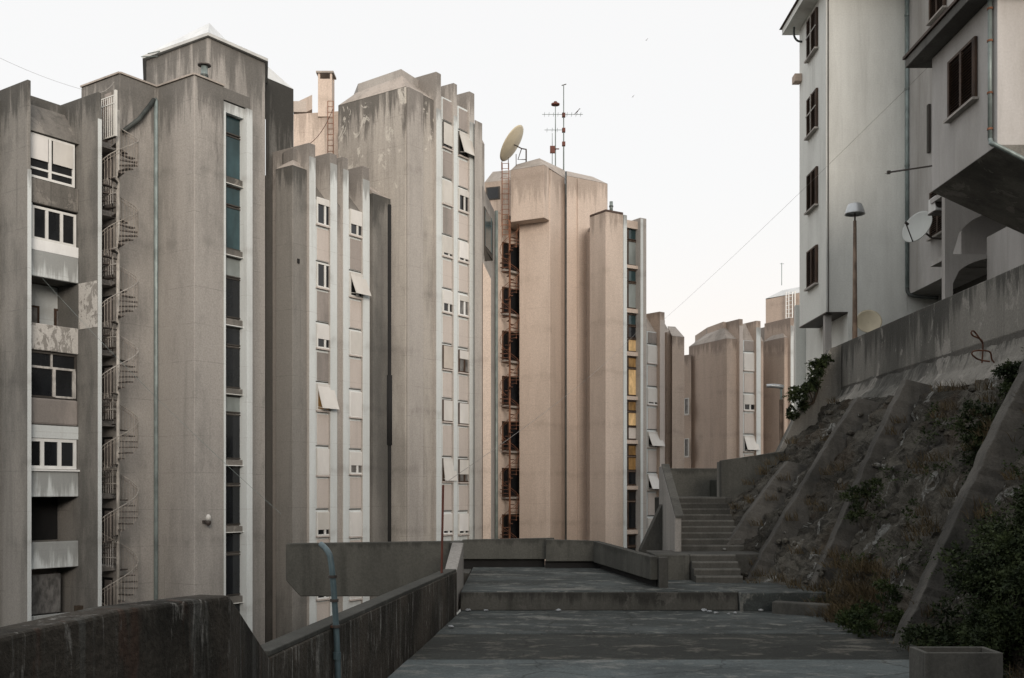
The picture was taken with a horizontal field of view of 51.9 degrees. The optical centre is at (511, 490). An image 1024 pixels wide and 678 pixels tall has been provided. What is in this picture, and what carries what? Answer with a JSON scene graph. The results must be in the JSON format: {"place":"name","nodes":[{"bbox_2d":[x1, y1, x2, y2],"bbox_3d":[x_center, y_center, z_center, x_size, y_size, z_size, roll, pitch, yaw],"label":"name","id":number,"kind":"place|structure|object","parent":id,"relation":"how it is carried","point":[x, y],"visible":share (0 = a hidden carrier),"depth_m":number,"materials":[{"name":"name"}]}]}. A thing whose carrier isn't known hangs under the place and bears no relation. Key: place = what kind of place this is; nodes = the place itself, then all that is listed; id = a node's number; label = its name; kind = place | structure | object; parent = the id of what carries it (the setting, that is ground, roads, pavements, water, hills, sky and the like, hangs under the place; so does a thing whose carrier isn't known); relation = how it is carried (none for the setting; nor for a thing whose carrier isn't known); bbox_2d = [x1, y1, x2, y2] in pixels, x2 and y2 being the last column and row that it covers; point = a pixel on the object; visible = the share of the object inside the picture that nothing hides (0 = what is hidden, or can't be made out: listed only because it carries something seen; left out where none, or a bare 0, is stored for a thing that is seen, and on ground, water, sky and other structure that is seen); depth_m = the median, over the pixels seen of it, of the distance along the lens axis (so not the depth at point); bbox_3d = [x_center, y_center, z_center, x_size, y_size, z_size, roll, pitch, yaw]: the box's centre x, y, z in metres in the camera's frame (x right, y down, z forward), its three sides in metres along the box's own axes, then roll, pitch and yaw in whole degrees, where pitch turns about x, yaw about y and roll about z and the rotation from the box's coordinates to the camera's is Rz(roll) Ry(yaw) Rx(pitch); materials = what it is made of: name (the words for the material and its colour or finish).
{"place":"outdoors","nodes":[
{"label":"outdoors","id":0,"kind":"place"},
{"bbox_2d":[293,95,337,157],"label":"wing","id":1,"kind":"structure","parent":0,"point":[309,125],"depth_m":57.30,"materials":[{"name":"concrete"}]},
{"bbox_2d":[316,71,335,116],"bbox_3d":[-10.157,-21.562,57.500,0.944,2.446,1.000,0,0,0],"label":"chimney","id":2,"kind":"object","parent":1,"relation":"on","point":[326,79],"visible":0.96,"depth_m":57.10,"materials":[{"name":"concrete"}]},
{"bbox_2d":[0,0,799,354],"label":"sky","id":3,"kind":"structure","parent":0,"point":[690,109],"materials":[{"name":"white"}]},
{"bbox_2d":[338,69,483,613],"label":"apartment block","id":4,"kind":"structure","parent":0,"point":[414,145],"depth_m":52.20,"materials":[{"name":"concrete"}]},
{"bbox_2d":[442,121,452,151],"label":"window","id":5,"kind":"structure","parent":4,"relation":"in","point":[447,129],"depth_m":53.02,"materials":[{"name":"white plastic"}]},
{"bbox_2d":[442,458,456,482],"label":"window","id":6,"kind":"structure","parent":4,"relation":"in","point":[448,472],"depth_m":52.97,"materials":[{"name":"white plastic"}]},
{"bbox_2d":[458,131,474,159],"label":"window","id":7,"kind":"structure","parent":4,"relation":"in","point":[465,147],"depth_m":54.08,"materials":[{"name":"white plastic"}]},
{"bbox_2d":[684,319,762,467],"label":"apartment block","id":8,"kind":"structure","parent":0,"point":[723,390],"depth_m":72.82,"materials":[{"name":"concrete"}]},
{"bbox_2d":[761,318,793,453],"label":"apartment block","id":9,"kind":"structure","parent":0,"point":[778,350],"depth_m":74.40,"materials":[{"name":"concrete"}]},
{"bbox_2d":[766,287,799,323],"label":"roof tower","id":10,"kind":"structure","parent":0,"point":[780,305],"depth_m":86.84,"materials":[{"name":"concrete"}]},
{"bbox_2d":[779,0,940,408],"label":"house","id":11,"kind":"structure","parent":0,"point":[851,78],"depth_m":40.00,"materials":[{"name":"paint"}]},
{"bbox_2d":[804,7,817,63],"bbox_3d":[11.862,-18.070,41.702,0.165,1.636,1.480,0,0,0],"label":"window","id":12,"kind":"structure","parent":11,"relation":"in","point":[811,39],"depth_m":41.63,"materials":[{"name":"paint"}]},
{"bbox_2d":[804,88,817,140],"bbox_3d":[11.862,-14.937,41.702,0.165,1.599,1.480,0,0,0],"label":"window","id":13,"kind":"structure","parent":11,"relation":"in","point":[811,117],"depth_m":41.63,"materials":[{"name":"glass"}]},
{"bbox_2d":[804,166,817,214],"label":"window","id":14,"kind":"structure","parent":11,"relation":"in","point":[811,187],"depth_m":41.65,"materials":[{"name":"wood"}]},
{"bbox_2d":[804,244,817,290],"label":"window","id":15,"kind":"structure","parent":11,"relation":"in","point":[811,255],"depth_m":41.64,"materials":[{"name":"wood"}]},
{"bbox_2d":[728,335,1023,677],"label":"rock slope","id":16,"kind":"structure","parent":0,"point":[816,529],"depth_m":26.01,"materials":[{"name":"stone"}]},
{"bbox_2d":[719,451,783,500],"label":"landing wall","id":17,"kind":"structure","parent":16,"relation":"on","point":[733,472],"depth_m":35.53,"materials":[{"name":"concrete"}]},
{"bbox_2d":[726,461,806,544],"bbox_3d":[8.268,0.711,31.623,4.593,3.248,1.434,0,0,-31],"label":"slope rib","id":18,"kind":"object","parent":16,"relation":"attached to","point":[759,507],"visible":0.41,"depth_m":31.50,"materials":[{"name":"concrete"}]},
{"bbox_2d":[743,398,878,579],"bbox_3d":[9.175,0.153,29.765,5.994,5.711,1.256,0,0,-25],"label":"slope rib","id":19,"kind":"object","parent":16,"relation":"attached to","point":[834,445],"visible":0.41,"depth_m":29.62,"materials":[{"name":"concrete"}]},
{"bbox_2d":[800,544,906,627],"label":"dry grass","id":20,"kind":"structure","parent":16,"relation":"on","point":[866,567],"depth_m":24.12,"materials":[{"name":"plant"}]},
{"bbox_2d":[833,579,903,638],"bbox_3d":[7.306,2.421,21.595,1.449,1.221,2.099,0,0,17],"label":"shrub","id":21,"kind":"object","parent":16,"relation":"on","point":[847,618],"visible":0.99,"depth_m":21.46,"materials":[{"name":"green plant"}]},
{"bbox_2d":[808,379,931,591],"bbox_3d":[9.716,0.276,26.865,5.138,6.337,1.122,0,0,-20],"label":"slope rib","id":22,"kind":"object","parent":16,"relation":"attached to","point":[908,393],"visible":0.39,"depth_m":26.86,"materials":[{"name":"concrete"}]},
{"bbox_2d":[717,264,1023,496],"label":"retaining wall","id":23,"kind":"structure","parent":16,"relation":"on","point":[988,311],"depth_m":28.59,"materials":[{"name":"concrete"}]},
{"bbox_2d":[782,353,834,420],"bbox_3d":[10.033,-3.532,35.748,1.612,2.322,1.210,0,0,-26],"label":"shrub","id":24,"kind":"object","parent":23,"relation":"on","point":[813,382],"visible":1,"depth_m":35.67,"materials":[{"name":"green plant"}]},
{"bbox_2d":[723,384,1021,677],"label":"rubble","id":25,"kind":"object","parent":16,"relation":"on","point":[884,513],"visible":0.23,"depth_m":26.48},
{"bbox_2d":[728,377,1023,677],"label":"weeds","id":26,"kind":"object","parent":16,"relation":"on","point":[914,529],"visible":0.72,"depth_m":23.68,"materials":[{"name":"green plant"}]},
{"bbox_2d":[807,401,1023,646],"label":"ground cover","id":27,"kind":"object","parent":16,"relation":"on","point":[912,501],"visible":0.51,"depth_m":23.37,"materials":[{"name":"green plant"}]},
{"bbox_2d":[838,477,883,524],"bbox_3d":[8.530,0.245,25.777,1.058,1.177,1.030,0,0,11],"label":"shrub","id":28,"kind":"object","parent":27,"relation":"on","point":[860,510],"visible":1,"depth_m":25.60,"materials":[{"name":"green plant"}]},
{"bbox_2d":[892,483,1023,677],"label":"shrub","id":29,"kind":"object","parent":16,"relation":"on","point":[997,569],"visible":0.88,"depth_m":17.14,"materials":[{"name":"green plant"}]},
{"bbox_2d":[893,359,1023,643],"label":"slope rib","id":30,"kind":"object","parent":16,"relation":"attached to","point":[985,478],"visible":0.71,"depth_m":20.37,"materials":[{"name":"concrete"}]},
{"bbox_2d":[948,347,1021,471],"bbox_3d":[10.155,-1.459,21.649,1.595,3.242,2.540,0,0,-41],"label":"shrub","id":31,"kind":"object","parent":16,"relation":"on","point":[1009,368],"visible":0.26,"depth_m":22.11,"materials":[{"name":"green plant"}]},
{"bbox_2d":[903,0,1023,299],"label":"house","id":32,"kind":"structure","parent":0,"point":[966,115],"depth_m":29.08,"materials":[{"name":"concrete"}]},
{"bbox_2d":[902,211,941,241],"bbox_3d":[14.286,-9.190,36.493,1.356,1.127,0.910,0,0,14],"label":"satellite dish","id":33,"kind":"object","parent":32,"relation":"attached to","point":[917,226],"visible":0.98,"depth_m":36.63,"materials":[{"name":"grey paint"}]},
{"bbox_2d":[926,0,946,25],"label":"window","id":34,"kind":"structure","parent":32,"relation":"in","point":[936,7],"depth_m":37.10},
{"bbox_2d":[943,36,977,123],"bbox_3d":[11.913,-10.901,27.933,0.165,1.647,1.815,0,0,0],"label":"window","id":35,"kind":"structure","parent":32,"relation":"in","point":[962,67],"depth_m":27.87,"materials":[{"name":"wood"}]},
{"label":"ground","id":36,"kind":"structure","parent":0,"visible":0},
{"bbox_2d":[0,80,101,626],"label":"apartment block","id":37,"kind":"structure","parent":36,"relation":"on","point":[50,382],"depth_m":38.87,"materials":[{"name":"concrete"}]},
{"bbox_2d":[31,132,74,187],"bbox_3d":[-17.001,-12.189,38.678,0.110,1.616,1.985,0,0,35],"label":"window","id":38,"kind":"structure","parent":37,"relation":"in","point":[52,160],"depth_m":38.77,"materials":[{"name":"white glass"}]},
{"bbox_2d":[31,350,75,399],"bbox_3d":[-16.971,-4.255,38.731,0.100,1.682,2.005,0,0,35],"label":"window","id":39,"kind":"structure","parent":37,"relation":"in","point":[53,375],"depth_m":38.77,"materials":[{"name":"white glass"}]},
{"bbox_2d":[31,438,75,469],"bbox_3d":[-16.993,-1.369,38.716,0.080,1.122,2.055,0,0,35],"label":"window","id":40,"kind":"structure","parent":37,"relation":"in","point":[46,453],"depth_m":38.79,"materials":[{"name":"white glass"}]},
{"bbox_2d":[32,205,75,246],"bbox_3d":[-16.917,-9.764,38.827,0.080,1.220,1.765,0,0,35],"label":"window","id":41,"kind":"structure","parent":37,"relation":"in","point":[50,225],"depth_m":38.83,"materials":[{"name":"white glass"}]},
{"bbox_2d":[101,89,138,605],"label":"spiral staircase","id":42,"kind":"structure","parent":36,"relation":"on","point":[116,129],"depth_m":39.63,"materials":[{"name":"metal"}]},
{"bbox_2d":[80,23,292,644],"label":"stair tower","id":43,"kind":"structure","parent":36,"relation":"on","point":[211,261],"depth_m":41.64,"materials":[{"name":"grey concrete"}]},
{"bbox_2d":[102,225,112,280],"bbox_3d":[-15.892,-9.232,41.101,0.903,2.180,0.080,0,0,34],"label":"railing","id":44,"kind":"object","parent":43,"relation":"in","point":[106,275],"depth_m":40.96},
{"bbox_2d":[102,295,112,350],"bbox_3d":[-15.892,-6.519,41.101,0.903,2.180,0.080,0,0,34],"label":"door","id":45,"kind":"structure","parent":43,"relation":"in","point":[104,298],"depth_m":40.96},
{"bbox_2d":[102,365,112,420],"bbox_3d":[-15.892,-3.806,41.101,0.903,2.180,0.080,0,0,34],"label":"door","id":46,"kind":"structure","parent":43,"relation":"in","point":[104,368],"depth_m":41.00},
{"bbox_2d":[102,437,112,492],"bbox_3d":[-15.892,-1.023,41.101,0.903,2.180,0.080,0,0,34],"label":"railing","id":47,"kind":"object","parent":43,"relation":"in","point":[104,439],"depth_m":41.00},
{"bbox_2d":[102,508,112,563],"bbox_3d":[-15.892,1.760,41.101,0.903,2.180,0.080,0,0,34],"label":"door","id":48,"kind":"structure","parent":43,"relation":"in","point":[105,511],"depth_m":41.00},
{"bbox_2d":[154,98,157,599],"bbox_3d":[-14.214,-0.848,41.937,0.170,29.696,0.244,0,0,-24],"label":"downpipe","id":49,"kind":"object","parent":43,"relation":"attached to","point":[156,350],"visible":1,"depth_m":41.83,"materials":[{"name":"metal"}]},
{"bbox_2d":[226,134,239,179],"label":"window","id":50,"kind":"structure","parent":43,"relation":"in","point":[232,143],"depth_m":42.64,"materials":[{"name":"teal glass"}]},
{"bbox_2d":[226,206,239,250],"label":"window","id":51,"kind":"structure","parent":43,"relation":"in","point":[232,214],"depth_m":42.64,"materials":[{"name":"teal glass"}]},
{"bbox_2d":[226,277,239,318],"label":"window","id":52,"kind":"structure","parent":43,"relation":"in","point":[232,285],"depth_m":42.64,"materials":[{"name":"grey glass"}]},
{"bbox_2d":[226,346,239,388],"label":"window","id":53,"kind":"structure","parent":43,"relation":"in","point":[232,353],"depth_m":42.64,"materials":[{"name":"grey glass"}]},
{"bbox_2d":[226,414,239,458],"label":"window","id":54,"kind":"structure","parent":43,"relation":"in","point":[232,420],"depth_m":42.64,"materials":[{"name":"grey glass"}]},
{"bbox_2d":[226,486,239,524],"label":"window","id":55,"kind":"structure","parent":43,"relation":"in","point":[232,492],"depth_m":42.64,"materials":[{"name":"grey glass"}]},
{"bbox_2d":[226,554,239,595],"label":"window","id":56,"kind":"structure","parent":43,"relation":"in","point":[232,560],"depth_m":42.64,"materials":[{"name":"grey glass"}]},
{"bbox_2d":[265,143,390,642],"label":"apartment block","id":57,"kind":"structure","parent":36,"relation":"on","point":[330,350],"depth_m":47.75,"materials":[{"name":"concrete"}]},
{"bbox_2d":[316,197,329,228],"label":"window","id":58,"kind":"structure","parent":57,"relation":"in","point":[322,205],"depth_m":47.41,"materials":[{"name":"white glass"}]},
{"bbox_2d":[316,262,329,290],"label":"window","id":59,"kind":"structure","parent":57,"relation":"in","point":[322,270],"depth_m":47.45,"materials":[{"name":"white glass"}]},
{"bbox_2d":[316,323,329,350],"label":"window","id":60,"kind":"structure","parent":57,"relation":"in","point":[322,331],"depth_m":47.40,"materials":[{"name":"white glass"}]},
{"bbox_2d":[316,448,329,476],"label":"window","id":61,"kind":"structure","parent":57,"relation":"in","point":[322,455],"depth_m":47.35,"materials":[{"name":"white glass"}]},
{"bbox_2d":[316,512,329,536],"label":"window","id":62,"kind":"structure","parent":57,"relation":"in","point":[322,518],"depth_m":47.40,"materials":[{"name":"white glass"}]},
{"bbox_2d":[316,383,338,412],"bbox_3d":[-8.310,-4.192,47.448,0.445,1.272,1.092,0,0,35],"label":"window","id":63,"kind":"structure","parent":57,"relation":"in","point":[326,399],"depth_m":47.32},
{"bbox_2d":[349,208,362,238],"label":"window","id":64,"kind":"structure","parent":57,"relation":"in","point":[355,217],"depth_m":49.16,"materials":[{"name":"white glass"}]},
{"bbox_2d":[349,330,362,357],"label":"window","id":65,"kind":"structure","parent":57,"relation":"in","point":[355,337],"depth_m":49.13,"materials":[{"name":"white glass"}]},
{"bbox_2d":[349,391,362,418],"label":"window","id":66,"kind":"structure","parent":57,"relation":"in","point":[355,398],"depth_m":49.13,"materials":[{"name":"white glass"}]},
{"bbox_2d":[349,451,362,474],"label":"window","id":67,"kind":"structure","parent":57,"relation":"in","point":[355,458],"depth_m":49.13,"materials":[{"name":"white glass"}]},
{"bbox_2d":[349,511,362,537],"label":"window","id":68,"kind":"structure","parent":57,"relation":"in","point":[355,518],"depth_m":49.13,"materials":[{"name":"white glass"}]},
{"bbox_2d":[349,272,370,299],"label":"window","id":69,"kind":"structure","parent":57,"relation":"in","point":[358,286],"depth_m":49.10,"materials":[{"name":"white glass"}]},
{"bbox_2d":[261,540,463,677],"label":"terrace wall","id":70,"kind":"structure","parent":36,"relation":"on","point":[386,635],"depth_m":17.75,"materials":[{"name":"concrete"}]},
{"bbox_2d":[318,542,340,677],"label":"conduit pipe","id":71,"kind":"object","parent":70,"relation":"attached to","point":[332,576],"visible":0.99,"depth_m":14.96,"materials":[{"name":"metal"}]},
{"bbox_2d":[286,541,451,595],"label":"footbridge beam","id":72,"kind":"structure","parent":70,"relation":"attached to","point":[371,568],"depth_m":31.50,"materials":[{"name":"concrete"}]},
{"bbox_2d":[387,204,391,541],"bbox_3d":[-5.616,0.441,48.200,0.238,27.119,0.250,0,0,0],"label":"downpipe","id":73,"kind":"object","parent":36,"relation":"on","point":[389,409],"visible":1,"depth_m":48.13,"materials":[{"name":"metal"}]},
{"bbox_2d":[482,186,494,538],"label":"link wing","id":74,"kind":"structure","parent":36,"relation":"on","point":[488,368],"depth_m":55.53,"materials":[{"name":"concrete"}]},
{"bbox_2d":[484,206,492,260],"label":"window","id":75,"kind":"structure","parent":74,"relation":"in","point":[488,224],"depth_m":56.48,"materials":[{"name":"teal glass"}]},
{"bbox_2d":[500,220,519,538],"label":"spiral staircase","id":76,"kind":"structure","parent":36,"relation":"on","point":[510,369],"depth_m":62.24,"materials":[{"name":"metal"}]},
{"bbox_2d":[485,158,607,560],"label":"tower block","id":77,"kind":"structure","parent":36,"relation":"on","point":[537,201],"depth_m":62.99,"materials":[{"name":"concrete"}]},
{"bbox_2d":[495,210,497,538],"bbox_3d":[-0.854,-0.703,57.800,0.166,29.405,0.166,0,0,-22],"label":"downpipe","id":78,"kind":"object","parent":77,"relation":"attached to","point":[496,373],"visible":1,"depth_m":57.73,"materials":[{"name":"metal"}]},
{"bbox_2d":[502,242,518,271],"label":"window","id":79,"kind":"structure","parent":77,"relation":"in","point":[515,253],"depth_m":63.89,"materials":[{"name":"black glass"}]},
{"bbox_2d":[502,287,518,314],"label":"window","id":80,"kind":"structure","parent":77,"relation":"in","point":[515,298],"depth_m":63.89,"materials":[{"name":"black glass"}]},
{"bbox_2d":[502,330,518,361],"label":"window","id":81,"kind":"structure","parent":77,"relation":"in","point":[515,344],"depth_m":63.81,"materials":[{"name":"black glass"}]},
{"bbox_2d":[502,376,518,405],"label":"window","id":82,"kind":"structure","parent":77,"relation":"in","point":[515,389],"depth_m":63.81,"materials":[{"name":"black glass"}]},
{"bbox_2d":[502,421,518,450],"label":"window","id":83,"kind":"structure","parent":77,"relation":"in","point":[514,439],"depth_m":63.81,"materials":[{"name":"black glass"}]},
{"bbox_2d":[502,468,518,495],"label":"window","id":84,"kind":"structure","parent":77,"relation":"in","point":[514,478],"depth_m":63.81,"materials":[{"name":"black glass"}]},
{"bbox_2d":[502,514,518,537],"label":"window","id":85,"kind":"structure","parent":77,"relation":"in","point":[515,526],"depth_m":63.89,"materials":[{"name":"black glass"}]},
{"bbox_2d":[500,125,526,165],"bbox_3d":[-0.015,-20.638,63.231,1.407,2.519,2.323,0,0,27],"label":"satellite dish","id":86,"kind":"object","parent":77,"relation":"on","point":[511,143],"visible":0.99,"depth_m":63.03,"materials":[{"name":"paint"}]},
{"bbox_2d":[565,171,566,539],"bbox_3d":[3.212,-2.513,62.600,0.092,33.025,0.092,0,0,23],"label":"downpipe","id":87,"kind":"object","parent":77,"relation":"attached to","point":[565,355],"visible":1,"depth_m":62.56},
{"bbox_2d":[461,567,737,610],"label":"terrace","id":88,"kind":"structure","parent":36,"relation":"on","point":[511,579],"depth_m":28.04,"materials":[{"name":"concrete"}]},
{"bbox_2d":[463,538,667,587],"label":"terrace parapet","id":89,"kind":"structure","parent":88,"relation":"on","point":[649,569],"depth_m":33.15,"materials":[{"name":"concrete"}]},
{"bbox_2d":[461,592,737,609],"bbox_3d":[2.125,2.680,25.564,6.750,0.440,0.068,0,0,0],"label":"step face","id":90,"kind":"object","parent":88,"relation":"attached to","point":[599,600],"visible":1,"depth_m":25.53},
{"bbox_2d":[638,504,661,552],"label":"stair buttress","id":91,"kind":"structure","parent":88,"relation":"on","point":[652,539],"depth_m":32.90,"materials":[{"name":"concrete"}]},
{"bbox_2d":[659,464,683,551],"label":"stair parapet","id":92,"kind":"structure","parent":88,"relation":"on","point":[672,512],"depth_m":31.68,"materials":[{"name":"concrete"}]},
{"bbox_2d":[654,554,689,579],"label":"wall","id":93,"kind":"structure","parent":88,"relation":"on","point":[678,566],"depth_m":28.85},
{"bbox_2d":[587,209,645,550],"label":"stair tower","id":94,"kind":"structure","parent":36,"relation":"on","point":[616,385],"depth_m":60.72,"materials":[{"name":"concrete"}]},
{"bbox_2d":[646,312,683,531],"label":"apartment block","id":95,"kind":"structure","parent":36,"relation":"on","point":[664,394],"depth_m":69.22,"materials":[{"name":"concrete"}]},
{"bbox_2d":[436,610,895,633],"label":"terrace","id":96,"kind":"structure","parent":36,"relation":"on","point":[598,622],"depth_m":23.20,"materials":[{"name":"concrete"}]},
{"bbox_2d":[772,601,830,616],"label":"kerb block","id":97,"kind":"structure","parent":96,"relation":"on","point":[788,607],"depth_m":24.61,"materials":[{"name":"concrete"}]},
{"bbox_2d":[408,634,926,659],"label":"terrace","id":98,"kind":"structure","parent":36,"relation":"on","point":[646,647],"depth_m":19.56,"materials":[{"name":"concrete"}]},
{"bbox_2d":[655,496,731,512],"bbox_3d":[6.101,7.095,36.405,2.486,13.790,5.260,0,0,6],"label":"landing","id":99,"kind":"object","parent":36,"relation":"on","point":[728,499],"visible":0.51,"depth_m":33.91,"materials":[{"name":"concrete"}]},
{"bbox_2d":[670,468,716,495],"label":"landing wall","id":100,"kind":"structure","parent":99,"relation":"on","point":[691,481],"depth_m":38.40,"materials":[{"name":"concrete"}]},
{"bbox_2d":[388,660,1013,677],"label":"terrace","id":101,"kind":"structure","parent":36,"relation":"on","point":[653,669],"depth_m":17.08,"materials":[{"name":"concrete"}]},
{"bbox_2d":[909,647,1002,677],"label":"planter box","id":102,"kind":"object","parent":101,"relation":"on","point":[954,662],"visible":1,"depth_m":14.55,"materials":[{"name":"concrete"}]},
{"bbox_2d":[646,550,758,578],"bbox_3d":[5.475,7.870,30.100,3.050,12.240,1.800,0,0,0],"label":"landing","id":103,"kind":"object","parent":36,"relation":"on","point":[743,560],"visible":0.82,"depth_m":29.44,"materials":[{"name":"concrete"}]},
{"bbox_2d":[679,497,743,550],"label":"steps","id":104,"kind":"structure","parent":103,"relation":"on","point":[707,523],"depth_m":31.91,"materials":[{"name":"concrete"}]},
{"bbox_2d":[720,580,825,610],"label":"terrace","id":105,"kind":"structure","parent":36,"relation":"on","point":[757,596],"depth_m":25.35,"materials":[{"name":"concrete"}]},
{"bbox_2d":[688,554,742,582],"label":"steps","id":106,"kind":"structure","parent":105,"relation":"on","point":[714,568],"depth_m":28.44,"materials":[{"name":"concrete"}]},
{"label":"hill","id":107,"kind":"structure","parent":0,"visible":0},
{"bbox_2d":[845,202,864,338],"bbox_3d":[11.707,-6.603,35.900,0.680,6.406,0.680,0,0,0],"label":"street lamp","id":108,"kind":"object","parent":107,"relation":"on","point":[855,209],"visible":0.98,"depth_m":35.84,"materials":[{"name":"metal"}]},
{"bbox_2d":[857,310,881,332],"bbox_3d":[13.281,-5.083,39.121,0.618,3.366,0.784,0,0,-45],"label":"satellite dish","id":109,"kind":"object","parent":107,"relation":"on","point":[869,320],"visible":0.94,"depth_m":39.18,"materials":[{"name":"paint"}]},
{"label":"terrace","id":110,"kind":"structure","parent":0,"visible":0},
{"bbox_2d":[0,595,270,677],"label":"terrace wall","id":111,"kind":"structure","parent":110,"relation":"on","point":[202,636],"depth_m":8.21,"materials":[{"name":"concrete"}]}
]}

